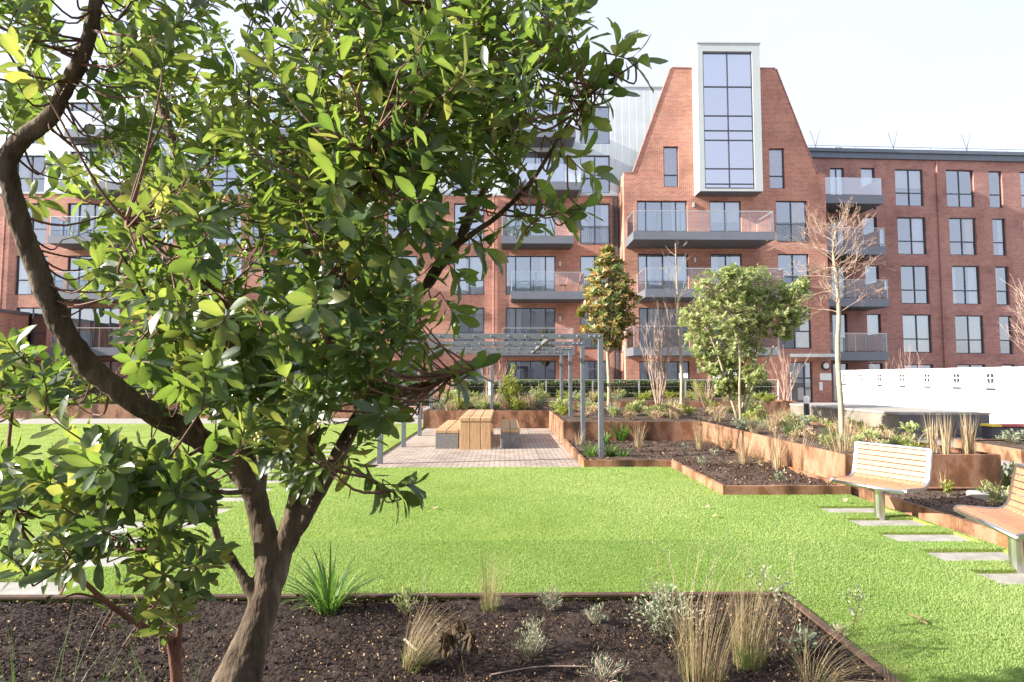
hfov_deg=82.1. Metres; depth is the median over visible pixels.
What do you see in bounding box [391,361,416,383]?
window
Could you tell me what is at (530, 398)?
feather grass
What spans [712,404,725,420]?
feather grass
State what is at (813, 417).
green mound
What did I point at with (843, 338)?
balcony door
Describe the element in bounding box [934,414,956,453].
straw reeds
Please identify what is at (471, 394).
green mound
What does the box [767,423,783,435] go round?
dry perennial
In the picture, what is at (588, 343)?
window
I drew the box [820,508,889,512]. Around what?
stepping stone
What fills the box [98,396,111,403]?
euphorbia
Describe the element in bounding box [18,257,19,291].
window
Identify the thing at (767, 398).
euphorbia
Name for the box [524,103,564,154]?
balcony door
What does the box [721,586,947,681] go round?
feather grass
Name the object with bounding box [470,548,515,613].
feather grass
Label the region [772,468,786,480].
perennial
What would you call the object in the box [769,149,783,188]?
window
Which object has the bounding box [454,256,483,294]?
window
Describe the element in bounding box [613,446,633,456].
strap leaf clump
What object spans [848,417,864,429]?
euphorbia
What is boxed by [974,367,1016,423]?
hoarding panel
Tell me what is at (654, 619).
leafy perennial
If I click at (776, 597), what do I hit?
grey spires
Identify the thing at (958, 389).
hoarding panel
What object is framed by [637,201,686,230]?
balcony door
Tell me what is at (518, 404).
euphorbia
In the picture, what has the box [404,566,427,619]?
grey spires
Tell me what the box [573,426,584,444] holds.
straw grass
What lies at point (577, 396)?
green mound
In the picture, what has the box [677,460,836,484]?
bark mulch
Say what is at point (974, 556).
stepping stone
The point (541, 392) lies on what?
green shrub
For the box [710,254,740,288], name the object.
balcony door
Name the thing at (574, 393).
grey mound
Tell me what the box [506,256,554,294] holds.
balcony door
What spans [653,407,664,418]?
dry perennial
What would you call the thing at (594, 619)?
lavender
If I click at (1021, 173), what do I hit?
window
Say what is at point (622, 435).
strap leaf clump
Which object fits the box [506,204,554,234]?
balcony door
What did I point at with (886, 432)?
feather grass
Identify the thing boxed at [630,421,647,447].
straw grass
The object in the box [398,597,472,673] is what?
feather grass
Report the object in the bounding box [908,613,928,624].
dry twig
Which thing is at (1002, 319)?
window
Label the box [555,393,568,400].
euphorbia
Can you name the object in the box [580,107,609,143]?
window
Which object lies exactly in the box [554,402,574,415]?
euphorbia
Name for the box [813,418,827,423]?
green mound
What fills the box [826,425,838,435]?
dry perennial
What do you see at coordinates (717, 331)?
balcony door
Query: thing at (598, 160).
window
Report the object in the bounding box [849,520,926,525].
stepping stone
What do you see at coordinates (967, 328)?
window
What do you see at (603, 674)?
lavender
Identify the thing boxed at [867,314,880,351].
balcony door
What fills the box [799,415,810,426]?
grey mound
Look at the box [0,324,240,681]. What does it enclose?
young strawberry tree
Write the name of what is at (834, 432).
grass
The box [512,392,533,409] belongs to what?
feather grass
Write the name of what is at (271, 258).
balcony door
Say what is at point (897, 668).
feather grass
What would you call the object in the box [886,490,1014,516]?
bark mulch
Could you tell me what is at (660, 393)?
bare shrub
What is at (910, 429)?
mahonia
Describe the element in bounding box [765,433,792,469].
straw grass
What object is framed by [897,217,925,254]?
window
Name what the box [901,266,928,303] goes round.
window
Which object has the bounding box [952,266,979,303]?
window
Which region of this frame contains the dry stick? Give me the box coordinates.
[490,665,587,674]
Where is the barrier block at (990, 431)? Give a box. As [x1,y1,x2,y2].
[980,423,1023,438]
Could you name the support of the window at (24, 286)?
in the apartment wing at (523, 294)
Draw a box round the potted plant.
[506,217,520,234]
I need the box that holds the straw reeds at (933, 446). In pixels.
[921,413,939,452]
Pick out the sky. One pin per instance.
(929, 73)
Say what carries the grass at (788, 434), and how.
on the raised bed at (957, 467)
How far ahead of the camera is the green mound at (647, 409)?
16.63 m
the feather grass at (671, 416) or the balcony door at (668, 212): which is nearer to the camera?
the feather grass at (671, 416)
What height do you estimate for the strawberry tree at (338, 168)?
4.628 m
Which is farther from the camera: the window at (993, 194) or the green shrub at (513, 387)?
the window at (993, 194)
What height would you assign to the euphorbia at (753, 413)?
0.358 m
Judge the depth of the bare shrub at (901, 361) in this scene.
31.43 m
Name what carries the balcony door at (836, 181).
in the brick wing at (949, 244)
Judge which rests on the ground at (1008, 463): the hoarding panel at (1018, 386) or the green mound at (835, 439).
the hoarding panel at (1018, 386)
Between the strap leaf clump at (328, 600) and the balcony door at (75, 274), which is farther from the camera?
the balcony door at (75, 274)
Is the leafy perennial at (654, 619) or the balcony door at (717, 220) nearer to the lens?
the leafy perennial at (654, 619)
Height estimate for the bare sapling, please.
5.590 m
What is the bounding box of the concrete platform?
[789,403,990,436]
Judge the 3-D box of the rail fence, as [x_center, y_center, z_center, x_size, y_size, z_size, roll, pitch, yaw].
[4.813,2.546,27.207,15.160,1.530,0.084,0,-3,-1]
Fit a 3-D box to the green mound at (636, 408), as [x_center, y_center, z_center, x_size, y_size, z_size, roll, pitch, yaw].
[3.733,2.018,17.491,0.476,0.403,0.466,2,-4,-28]
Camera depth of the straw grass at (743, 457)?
10.40 m
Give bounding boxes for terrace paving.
[369,428,580,467]
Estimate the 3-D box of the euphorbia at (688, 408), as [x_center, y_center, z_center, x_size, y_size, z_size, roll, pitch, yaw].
[5.220,2.041,17.567,0.663,0.365,0.723,3,-5,-44]
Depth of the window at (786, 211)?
33.81 m
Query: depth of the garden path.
21.76 m
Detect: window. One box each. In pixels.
[16,256,71,294]
[17,156,45,191]
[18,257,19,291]
[18,308,46,345]
[28,204,70,243]
[31,361,70,378]
[144,256,164,282]
[146,211,173,243]
[148,111,172,143]
[212,156,240,191]
[212,205,241,243]
[220,256,241,294]
[387,204,413,238]
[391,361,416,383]
[395,256,416,293]
[453,156,481,192]
[454,204,483,243]
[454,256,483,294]
[454,308,483,346]
[454,361,483,388]
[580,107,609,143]
[580,156,609,192]
[580,204,609,243]
[580,256,605,292]
[580,308,606,348]
[585,361,606,382]
[663,147,677,186]
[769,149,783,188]
[776,201,806,241]
[778,254,808,289]
[780,308,810,348]
[895,169,922,205]
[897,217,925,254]
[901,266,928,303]
[903,315,930,352]
[904,364,931,368]
[946,170,973,206]
[949,218,975,254]
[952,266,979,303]
[955,316,983,353]
[957,364,983,367]
[965,171,1001,207]
[972,219,1005,255]
[976,267,1008,304]
[979,316,1011,353]
[996,172,1023,207]
[1002,364,1012,366]
[1003,268,1006,303]
[1006,317,1009,352]
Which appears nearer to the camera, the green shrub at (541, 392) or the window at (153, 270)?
the green shrub at (541, 392)
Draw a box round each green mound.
[443,389,457,399]
[460,390,475,398]
[474,400,489,409]
[486,402,501,409]
[549,397,568,409]
[574,393,585,399]
[607,406,621,417]
[615,389,626,398]
[623,401,636,413]
[627,403,643,414]
[634,399,646,405]
[643,405,656,416]
[653,403,665,411]
[656,402,672,416]
[802,414,815,421]
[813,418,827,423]
[817,434,835,448]
[824,437,840,447]
[843,434,864,448]
[856,427,880,441]
[875,439,892,446]
[889,434,909,444]
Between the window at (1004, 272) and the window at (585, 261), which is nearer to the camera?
the window at (585, 261)
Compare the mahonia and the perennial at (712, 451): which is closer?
the mahonia
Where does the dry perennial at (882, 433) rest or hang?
on the raised bed at (957, 467)
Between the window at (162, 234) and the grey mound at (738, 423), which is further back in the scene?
the window at (162, 234)
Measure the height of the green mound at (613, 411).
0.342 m
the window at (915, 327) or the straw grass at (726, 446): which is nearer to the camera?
the straw grass at (726, 446)
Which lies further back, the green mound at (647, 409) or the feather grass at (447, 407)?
the feather grass at (447, 407)
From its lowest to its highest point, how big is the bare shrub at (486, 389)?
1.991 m
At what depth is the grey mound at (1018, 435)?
12.99 m
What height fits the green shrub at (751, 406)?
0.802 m
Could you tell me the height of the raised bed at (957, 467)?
0.644 m
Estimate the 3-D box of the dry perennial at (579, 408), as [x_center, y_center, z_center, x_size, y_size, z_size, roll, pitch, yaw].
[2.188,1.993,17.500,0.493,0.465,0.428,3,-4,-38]
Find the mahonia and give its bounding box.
[898,420,931,445]
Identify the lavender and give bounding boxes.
[511,611,551,657]
[537,583,562,610]
[580,602,610,623]
[580,646,631,681]
[829,619,850,635]
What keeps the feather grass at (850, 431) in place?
on the raised bed at (957, 467)
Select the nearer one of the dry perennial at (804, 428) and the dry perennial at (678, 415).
the dry perennial at (804, 428)
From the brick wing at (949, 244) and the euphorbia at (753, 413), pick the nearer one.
the euphorbia at (753, 413)
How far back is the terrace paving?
12.62 m
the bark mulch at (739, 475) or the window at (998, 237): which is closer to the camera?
the bark mulch at (739, 475)
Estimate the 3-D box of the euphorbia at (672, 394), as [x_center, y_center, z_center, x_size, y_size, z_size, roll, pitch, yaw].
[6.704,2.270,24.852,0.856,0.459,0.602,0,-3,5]
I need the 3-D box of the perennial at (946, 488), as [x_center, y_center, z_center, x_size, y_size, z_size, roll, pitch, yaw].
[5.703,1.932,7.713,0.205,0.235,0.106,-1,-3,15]
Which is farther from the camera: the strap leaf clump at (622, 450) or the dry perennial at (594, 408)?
the dry perennial at (594, 408)
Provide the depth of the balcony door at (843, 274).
37.63 m
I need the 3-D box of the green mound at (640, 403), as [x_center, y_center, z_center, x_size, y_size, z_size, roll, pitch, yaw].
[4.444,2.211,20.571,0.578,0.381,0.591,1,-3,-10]
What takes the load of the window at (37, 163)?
in the apartment wing at (523, 294)
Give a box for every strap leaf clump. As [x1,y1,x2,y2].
[281,539,389,615]
[577,441,597,456]
[597,430,612,443]
[604,440,620,456]
[611,424,631,440]
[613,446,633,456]
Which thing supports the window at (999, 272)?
in the brick wing at (949, 244)
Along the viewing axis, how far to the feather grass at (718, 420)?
14.54 m
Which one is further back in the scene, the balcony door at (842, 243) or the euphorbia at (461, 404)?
the balcony door at (842, 243)
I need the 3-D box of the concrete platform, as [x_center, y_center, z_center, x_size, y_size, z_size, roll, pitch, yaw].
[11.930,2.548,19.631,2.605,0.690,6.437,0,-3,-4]
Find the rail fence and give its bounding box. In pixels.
[452,379,778,399]
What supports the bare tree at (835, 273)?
on the raised bed at (957, 467)
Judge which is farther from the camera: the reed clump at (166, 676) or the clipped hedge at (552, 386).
the clipped hedge at (552, 386)
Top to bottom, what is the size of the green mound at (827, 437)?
0.274 m
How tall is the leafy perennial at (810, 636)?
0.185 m
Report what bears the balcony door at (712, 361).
in the brick tower
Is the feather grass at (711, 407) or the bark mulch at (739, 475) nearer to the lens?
the bark mulch at (739, 475)
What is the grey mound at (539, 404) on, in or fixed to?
on the raised bed at (957, 467)
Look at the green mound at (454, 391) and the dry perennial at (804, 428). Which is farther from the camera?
the green mound at (454, 391)
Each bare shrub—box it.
[480,360,509,408]
[636,298,679,404]
[694,377,714,406]
[767,347,810,399]
[871,345,927,369]
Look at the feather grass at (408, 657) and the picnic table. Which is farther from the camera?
the picnic table
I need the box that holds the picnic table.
[459,410,493,449]
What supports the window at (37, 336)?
in the apartment wing at (523, 294)
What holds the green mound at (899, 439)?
on the raised bed at (957, 467)
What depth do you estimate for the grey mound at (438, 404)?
20.17 m
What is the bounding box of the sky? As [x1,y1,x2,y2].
[0,0,1023,151]
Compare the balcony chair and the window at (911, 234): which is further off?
the window at (911, 234)
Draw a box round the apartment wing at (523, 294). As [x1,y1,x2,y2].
[0,82,662,399]
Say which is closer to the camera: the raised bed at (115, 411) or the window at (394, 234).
the raised bed at (115, 411)
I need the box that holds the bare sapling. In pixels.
[651,239,710,405]
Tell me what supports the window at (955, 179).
in the brick wing at (949, 244)
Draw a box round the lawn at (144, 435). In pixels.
[0,423,1023,681]
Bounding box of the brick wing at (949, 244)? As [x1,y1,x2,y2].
[808,130,1023,402]
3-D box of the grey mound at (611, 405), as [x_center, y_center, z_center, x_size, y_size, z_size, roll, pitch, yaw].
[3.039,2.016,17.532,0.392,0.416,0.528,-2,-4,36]
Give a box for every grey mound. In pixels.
[433,397,444,408]
[530,397,548,408]
[572,391,580,400]
[606,402,620,410]
[611,393,620,400]
[730,418,746,426]
[736,419,758,431]
[759,420,766,429]
[790,412,809,425]
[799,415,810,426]
[835,433,848,448]
[995,428,1023,443]
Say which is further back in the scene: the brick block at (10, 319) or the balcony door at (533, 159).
the balcony door at (533, 159)
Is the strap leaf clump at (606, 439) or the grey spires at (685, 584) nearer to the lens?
the grey spires at (685, 584)
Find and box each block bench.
[435,420,459,448]
[500,420,519,447]
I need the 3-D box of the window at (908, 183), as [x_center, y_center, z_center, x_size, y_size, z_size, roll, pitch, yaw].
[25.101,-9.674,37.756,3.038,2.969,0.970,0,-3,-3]
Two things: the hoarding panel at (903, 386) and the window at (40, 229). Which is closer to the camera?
the hoarding panel at (903, 386)
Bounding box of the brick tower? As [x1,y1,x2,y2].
[612,41,840,402]
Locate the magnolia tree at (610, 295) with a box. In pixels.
[575,244,642,412]
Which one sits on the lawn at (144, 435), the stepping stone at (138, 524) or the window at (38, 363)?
the stepping stone at (138, 524)
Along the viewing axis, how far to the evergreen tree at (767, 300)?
15.25 m
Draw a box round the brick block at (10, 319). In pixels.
[0,309,29,381]
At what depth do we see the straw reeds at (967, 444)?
8.52 m
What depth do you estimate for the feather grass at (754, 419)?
13.14 m
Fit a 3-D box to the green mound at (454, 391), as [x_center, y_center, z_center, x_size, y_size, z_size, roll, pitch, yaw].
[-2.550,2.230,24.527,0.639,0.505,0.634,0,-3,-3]
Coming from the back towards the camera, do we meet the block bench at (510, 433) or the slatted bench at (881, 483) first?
the block bench at (510, 433)
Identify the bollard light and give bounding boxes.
[804,396,809,414]
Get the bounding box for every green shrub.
[496,363,523,409]
[530,383,549,408]
[684,379,712,400]
[741,392,765,414]
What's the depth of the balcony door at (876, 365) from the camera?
37.46 m
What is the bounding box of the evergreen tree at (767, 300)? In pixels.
[677,262,813,419]
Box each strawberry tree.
[0,0,667,681]
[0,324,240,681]
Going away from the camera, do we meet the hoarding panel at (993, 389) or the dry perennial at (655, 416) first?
the dry perennial at (655, 416)
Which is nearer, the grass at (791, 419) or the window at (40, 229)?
the grass at (791, 419)
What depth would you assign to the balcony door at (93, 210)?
34.77 m
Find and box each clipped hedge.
[0,380,429,406]
[455,378,775,398]
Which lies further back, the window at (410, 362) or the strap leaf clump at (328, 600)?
the window at (410, 362)
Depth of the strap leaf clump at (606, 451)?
11.53 m
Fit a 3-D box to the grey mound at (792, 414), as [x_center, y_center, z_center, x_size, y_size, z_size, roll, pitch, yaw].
[6.721,1.823,13.742,0.516,0.345,0.347,-3,-5,43]
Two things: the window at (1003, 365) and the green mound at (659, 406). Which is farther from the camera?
the window at (1003, 365)
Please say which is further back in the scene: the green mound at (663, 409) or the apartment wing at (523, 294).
the apartment wing at (523, 294)
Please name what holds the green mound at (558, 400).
on the raised bed at (957, 467)
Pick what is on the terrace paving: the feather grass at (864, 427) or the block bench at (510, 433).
the block bench at (510, 433)
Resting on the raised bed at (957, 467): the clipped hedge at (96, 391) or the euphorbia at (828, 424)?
the euphorbia at (828, 424)
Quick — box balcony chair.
[558,278,567,290]
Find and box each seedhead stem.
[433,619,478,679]
[748,557,797,659]
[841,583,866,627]
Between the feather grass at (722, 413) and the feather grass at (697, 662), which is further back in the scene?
the feather grass at (722, 413)
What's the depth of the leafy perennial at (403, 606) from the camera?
4.08 m
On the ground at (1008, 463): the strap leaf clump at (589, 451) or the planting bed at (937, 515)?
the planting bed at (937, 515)
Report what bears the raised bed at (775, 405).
on the ground at (1008, 463)
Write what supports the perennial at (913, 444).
on the raised bed at (957, 467)
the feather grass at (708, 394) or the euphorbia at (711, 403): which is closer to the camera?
the euphorbia at (711, 403)
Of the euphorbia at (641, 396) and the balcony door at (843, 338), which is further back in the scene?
the balcony door at (843, 338)
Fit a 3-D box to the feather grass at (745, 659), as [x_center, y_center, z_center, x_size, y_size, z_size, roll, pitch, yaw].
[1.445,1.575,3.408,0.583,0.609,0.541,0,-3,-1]
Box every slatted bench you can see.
[830,441,932,519]
[953,463,1023,572]
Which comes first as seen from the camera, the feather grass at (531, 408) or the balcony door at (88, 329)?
the feather grass at (531, 408)
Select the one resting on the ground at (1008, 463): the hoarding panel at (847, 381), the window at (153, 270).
the hoarding panel at (847, 381)
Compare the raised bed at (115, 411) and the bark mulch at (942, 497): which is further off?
the raised bed at (115, 411)
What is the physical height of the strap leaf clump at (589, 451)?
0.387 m
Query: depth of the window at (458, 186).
35.95 m
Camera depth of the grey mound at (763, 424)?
12.70 m
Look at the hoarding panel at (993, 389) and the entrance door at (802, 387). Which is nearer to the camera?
the hoarding panel at (993, 389)
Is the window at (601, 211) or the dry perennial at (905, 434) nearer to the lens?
the dry perennial at (905, 434)
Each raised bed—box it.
[0,403,354,418]
[423,406,1001,496]
[435,397,796,415]
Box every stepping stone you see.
[0,582,78,594]
[39,557,129,566]
[123,522,200,527]
[217,498,243,501]
[218,509,229,512]
[229,481,281,482]
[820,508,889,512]
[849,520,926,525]
[885,535,972,541]
[928,552,1008,561]
[978,573,1023,584]
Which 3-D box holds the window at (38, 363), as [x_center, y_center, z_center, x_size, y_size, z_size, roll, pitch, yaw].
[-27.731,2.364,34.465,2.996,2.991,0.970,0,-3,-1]
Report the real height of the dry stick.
0.019 m
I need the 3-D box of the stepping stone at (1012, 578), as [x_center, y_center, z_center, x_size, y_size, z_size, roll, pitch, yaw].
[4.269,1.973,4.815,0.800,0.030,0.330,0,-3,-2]
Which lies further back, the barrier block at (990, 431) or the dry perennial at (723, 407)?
the dry perennial at (723, 407)
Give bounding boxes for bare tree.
[765,196,898,436]
[996,274,1023,351]
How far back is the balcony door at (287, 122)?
35.30 m
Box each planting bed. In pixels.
[0,591,901,681]
[564,439,850,494]
[859,487,1023,548]
[954,439,1023,463]
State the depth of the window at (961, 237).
37.61 m
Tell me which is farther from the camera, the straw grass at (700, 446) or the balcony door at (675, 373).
the balcony door at (675, 373)
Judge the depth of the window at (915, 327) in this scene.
36.89 m
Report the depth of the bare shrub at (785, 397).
23.54 m
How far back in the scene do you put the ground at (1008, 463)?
15.98 m
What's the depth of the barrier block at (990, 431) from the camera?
15.69 m
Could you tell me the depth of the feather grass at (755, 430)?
11.86 m
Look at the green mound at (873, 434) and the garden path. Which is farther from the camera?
the garden path
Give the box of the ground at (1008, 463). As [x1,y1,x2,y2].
[409,406,1020,473]
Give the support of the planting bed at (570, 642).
on the ground at (1008, 463)
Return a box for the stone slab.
[966,490,1023,503]
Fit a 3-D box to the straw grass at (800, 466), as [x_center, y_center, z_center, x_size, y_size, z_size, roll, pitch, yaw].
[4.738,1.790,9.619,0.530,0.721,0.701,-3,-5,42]
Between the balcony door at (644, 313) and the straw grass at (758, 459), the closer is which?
the straw grass at (758, 459)
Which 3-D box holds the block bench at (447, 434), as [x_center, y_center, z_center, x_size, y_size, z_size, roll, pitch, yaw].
[-1.530,2.374,15.219,0.560,0.433,3.200,0,-3,-1]
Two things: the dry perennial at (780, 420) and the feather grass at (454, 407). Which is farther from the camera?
the feather grass at (454, 407)
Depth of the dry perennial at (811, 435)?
10.21 m
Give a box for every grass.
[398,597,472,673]
[441,399,453,409]
[447,399,458,409]
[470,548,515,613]
[471,394,485,407]
[501,395,516,409]
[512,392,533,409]
[524,391,538,407]
[527,397,538,409]
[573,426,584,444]
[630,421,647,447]
[659,570,772,681]
[662,395,680,418]
[689,412,710,449]
[703,383,714,400]
[706,401,715,413]
[708,407,725,422]
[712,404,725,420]
[712,417,731,444]
[713,561,799,673]
[718,429,732,449]
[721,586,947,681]
[726,430,753,464]
[744,412,760,427]
[744,418,760,433]
[748,406,769,419]
[750,437,771,463]
[758,408,782,428]
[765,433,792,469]
[776,405,795,417]
[778,418,805,435]
[780,412,798,424]
[783,433,818,471]
[816,416,867,453]
[820,422,838,436]
[830,415,859,437]
[852,420,877,431]
[871,632,923,681]
[877,427,899,443]
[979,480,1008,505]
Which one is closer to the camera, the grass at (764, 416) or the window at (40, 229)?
the grass at (764, 416)
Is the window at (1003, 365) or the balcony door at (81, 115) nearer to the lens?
the balcony door at (81, 115)
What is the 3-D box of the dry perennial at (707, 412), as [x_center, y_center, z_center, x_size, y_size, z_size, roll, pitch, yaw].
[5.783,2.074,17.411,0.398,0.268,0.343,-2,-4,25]
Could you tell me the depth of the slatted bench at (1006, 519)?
5.21 m
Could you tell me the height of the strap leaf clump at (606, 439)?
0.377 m
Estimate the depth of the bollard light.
19.46 m
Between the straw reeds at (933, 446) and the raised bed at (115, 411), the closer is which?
the straw reeds at (933, 446)
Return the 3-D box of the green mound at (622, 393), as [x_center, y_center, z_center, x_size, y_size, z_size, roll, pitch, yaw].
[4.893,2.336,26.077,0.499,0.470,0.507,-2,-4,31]
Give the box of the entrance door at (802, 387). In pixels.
[790,362,811,402]
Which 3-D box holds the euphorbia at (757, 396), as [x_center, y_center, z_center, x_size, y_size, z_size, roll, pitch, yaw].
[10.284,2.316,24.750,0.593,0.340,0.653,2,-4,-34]
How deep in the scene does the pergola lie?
14.06 m
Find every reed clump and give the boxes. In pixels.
[0,588,146,681]
[115,619,214,681]
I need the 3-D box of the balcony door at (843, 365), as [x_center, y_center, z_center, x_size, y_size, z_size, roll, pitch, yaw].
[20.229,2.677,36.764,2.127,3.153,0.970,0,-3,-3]
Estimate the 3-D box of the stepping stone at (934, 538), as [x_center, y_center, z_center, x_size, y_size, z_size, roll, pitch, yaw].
[4.255,2.044,6.023,0.800,0.030,0.330,0,-3,0]
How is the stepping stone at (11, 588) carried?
on the lawn at (144, 435)
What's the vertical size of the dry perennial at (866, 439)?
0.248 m
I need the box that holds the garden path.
[0,418,422,423]
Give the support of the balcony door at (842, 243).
in the brick wing at (949, 244)
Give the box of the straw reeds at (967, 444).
[957,414,977,453]
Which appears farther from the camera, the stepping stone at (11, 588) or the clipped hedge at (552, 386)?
the clipped hedge at (552, 386)
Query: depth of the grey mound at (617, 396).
23.71 m
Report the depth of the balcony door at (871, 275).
37.81 m
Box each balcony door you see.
[68,256,118,290]
[69,204,118,234]
[69,308,119,346]
[69,361,119,383]
[70,103,113,153]
[71,152,114,181]
[267,104,309,128]
[270,256,303,284]
[281,361,309,383]
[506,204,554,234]
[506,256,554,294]
[506,308,554,346]
[506,361,554,383]
[521,152,564,181]
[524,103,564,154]
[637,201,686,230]
[638,254,687,292]
[639,308,688,346]
[639,361,688,381]
[709,201,740,230]
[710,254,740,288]
[711,308,740,346]
[712,361,742,380]
[830,168,843,218]
[831,217,844,245]
[832,265,845,297]
[832,314,846,351]
[833,363,846,402]
[841,168,874,218]
[863,217,875,234]
[865,265,877,284]
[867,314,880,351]
[869,363,881,369]
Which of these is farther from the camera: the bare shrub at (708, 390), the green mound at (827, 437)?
the bare shrub at (708, 390)
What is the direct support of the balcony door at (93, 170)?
in the apartment wing at (523, 294)
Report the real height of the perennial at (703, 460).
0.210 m
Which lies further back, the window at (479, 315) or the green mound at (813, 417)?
the window at (479, 315)
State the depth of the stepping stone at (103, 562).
5.29 m
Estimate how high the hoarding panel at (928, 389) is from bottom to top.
1.980 m
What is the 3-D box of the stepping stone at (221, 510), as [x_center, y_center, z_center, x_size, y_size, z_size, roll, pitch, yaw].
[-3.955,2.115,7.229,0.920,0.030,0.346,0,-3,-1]
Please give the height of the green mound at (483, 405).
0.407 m
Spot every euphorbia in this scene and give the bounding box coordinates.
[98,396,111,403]
[453,394,471,409]
[509,396,527,409]
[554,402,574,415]
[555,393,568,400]
[587,392,597,400]
[633,391,651,400]
[664,390,679,399]
[677,403,697,414]
[702,398,722,409]
[740,409,759,420]
[752,392,762,399]
[761,394,772,400]
[764,391,779,400]
[824,420,838,429]
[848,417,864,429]
[867,424,887,431]
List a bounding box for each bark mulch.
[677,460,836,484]
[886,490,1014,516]
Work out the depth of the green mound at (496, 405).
19.41 m
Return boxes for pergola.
[377,333,603,463]
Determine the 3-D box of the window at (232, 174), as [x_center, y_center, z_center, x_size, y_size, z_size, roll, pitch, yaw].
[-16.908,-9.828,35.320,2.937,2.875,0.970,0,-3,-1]
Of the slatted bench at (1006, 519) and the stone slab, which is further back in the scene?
the stone slab
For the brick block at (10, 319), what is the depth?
32.91 m
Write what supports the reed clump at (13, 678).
on the planting bed at (570, 642)
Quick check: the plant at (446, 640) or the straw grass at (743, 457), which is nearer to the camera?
the plant at (446, 640)
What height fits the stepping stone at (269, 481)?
0.030 m
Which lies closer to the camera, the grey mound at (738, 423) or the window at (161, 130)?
the grey mound at (738, 423)
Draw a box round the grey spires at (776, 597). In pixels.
[735,525,810,660]
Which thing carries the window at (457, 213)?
in the apartment wing at (523, 294)
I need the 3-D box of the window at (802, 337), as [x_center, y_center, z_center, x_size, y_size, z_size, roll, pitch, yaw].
[15.965,-0.698,33.685,2.965,2.913,0.970,0,-3,-1]
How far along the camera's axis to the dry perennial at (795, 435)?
10.19 m
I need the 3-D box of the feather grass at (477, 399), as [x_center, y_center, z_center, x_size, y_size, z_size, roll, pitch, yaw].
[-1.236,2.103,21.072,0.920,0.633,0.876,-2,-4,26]
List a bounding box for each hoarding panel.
[841,370,855,402]
[853,370,872,404]
[871,369,894,405]
[891,369,917,407]
[914,368,946,408]
[942,368,977,411]
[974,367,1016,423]
[1012,367,1023,422]
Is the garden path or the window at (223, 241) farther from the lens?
the window at (223, 241)
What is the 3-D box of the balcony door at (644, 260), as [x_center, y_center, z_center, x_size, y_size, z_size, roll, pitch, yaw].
[8.533,-3.733,33.772,4.042,2.931,0.970,0,-3,-1]
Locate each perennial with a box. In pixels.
[390,582,419,618]
[577,404,590,411]
[588,405,597,413]
[621,406,635,419]
[624,573,704,637]
[648,410,663,419]
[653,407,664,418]
[672,405,684,417]
[682,443,687,450]
[697,455,706,465]
[701,407,712,415]
[709,448,718,454]
[714,403,725,412]
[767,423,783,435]
[771,411,789,428]
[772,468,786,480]
[781,624,819,653]
[784,426,803,441]
[796,421,811,434]
[801,428,825,442]
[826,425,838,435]
[863,432,872,441]
[871,423,891,438]
[898,432,915,443]
[901,441,930,450]
[938,479,953,495]
[975,479,1014,504]
[1001,460,1023,486]
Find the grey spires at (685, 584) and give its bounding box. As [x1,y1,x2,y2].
[636,522,737,652]
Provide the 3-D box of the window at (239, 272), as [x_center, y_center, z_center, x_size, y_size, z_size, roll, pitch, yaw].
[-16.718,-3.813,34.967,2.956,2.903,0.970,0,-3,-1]
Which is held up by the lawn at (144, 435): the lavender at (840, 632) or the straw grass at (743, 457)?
the lavender at (840, 632)
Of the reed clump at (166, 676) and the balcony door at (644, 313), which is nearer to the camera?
the reed clump at (166, 676)
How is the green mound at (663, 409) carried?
on the raised bed at (957, 467)
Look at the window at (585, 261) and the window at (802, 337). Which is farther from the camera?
the window at (585, 261)
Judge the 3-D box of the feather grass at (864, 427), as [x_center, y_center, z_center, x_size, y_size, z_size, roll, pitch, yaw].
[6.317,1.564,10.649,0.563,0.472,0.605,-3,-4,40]
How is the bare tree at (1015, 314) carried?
on the ground at (1008, 463)
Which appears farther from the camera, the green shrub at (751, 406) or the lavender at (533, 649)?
the green shrub at (751, 406)
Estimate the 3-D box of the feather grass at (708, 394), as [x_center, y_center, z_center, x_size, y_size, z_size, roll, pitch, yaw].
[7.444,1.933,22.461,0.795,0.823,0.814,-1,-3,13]
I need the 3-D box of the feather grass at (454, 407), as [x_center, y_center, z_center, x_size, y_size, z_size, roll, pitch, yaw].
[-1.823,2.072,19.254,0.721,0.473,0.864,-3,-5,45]
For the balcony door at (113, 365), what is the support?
in the apartment wing at (523, 294)
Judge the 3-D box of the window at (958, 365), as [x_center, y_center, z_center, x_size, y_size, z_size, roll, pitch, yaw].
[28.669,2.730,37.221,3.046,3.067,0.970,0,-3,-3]
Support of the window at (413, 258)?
in the apartment wing at (523, 294)
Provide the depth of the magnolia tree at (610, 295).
18.39 m
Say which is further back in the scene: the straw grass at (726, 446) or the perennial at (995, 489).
the straw grass at (726, 446)
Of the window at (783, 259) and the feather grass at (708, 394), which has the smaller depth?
the feather grass at (708, 394)
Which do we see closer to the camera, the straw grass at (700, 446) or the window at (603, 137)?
the straw grass at (700, 446)
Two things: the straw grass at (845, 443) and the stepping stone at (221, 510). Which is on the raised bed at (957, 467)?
the straw grass at (845, 443)
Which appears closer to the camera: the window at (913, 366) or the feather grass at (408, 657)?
the feather grass at (408, 657)

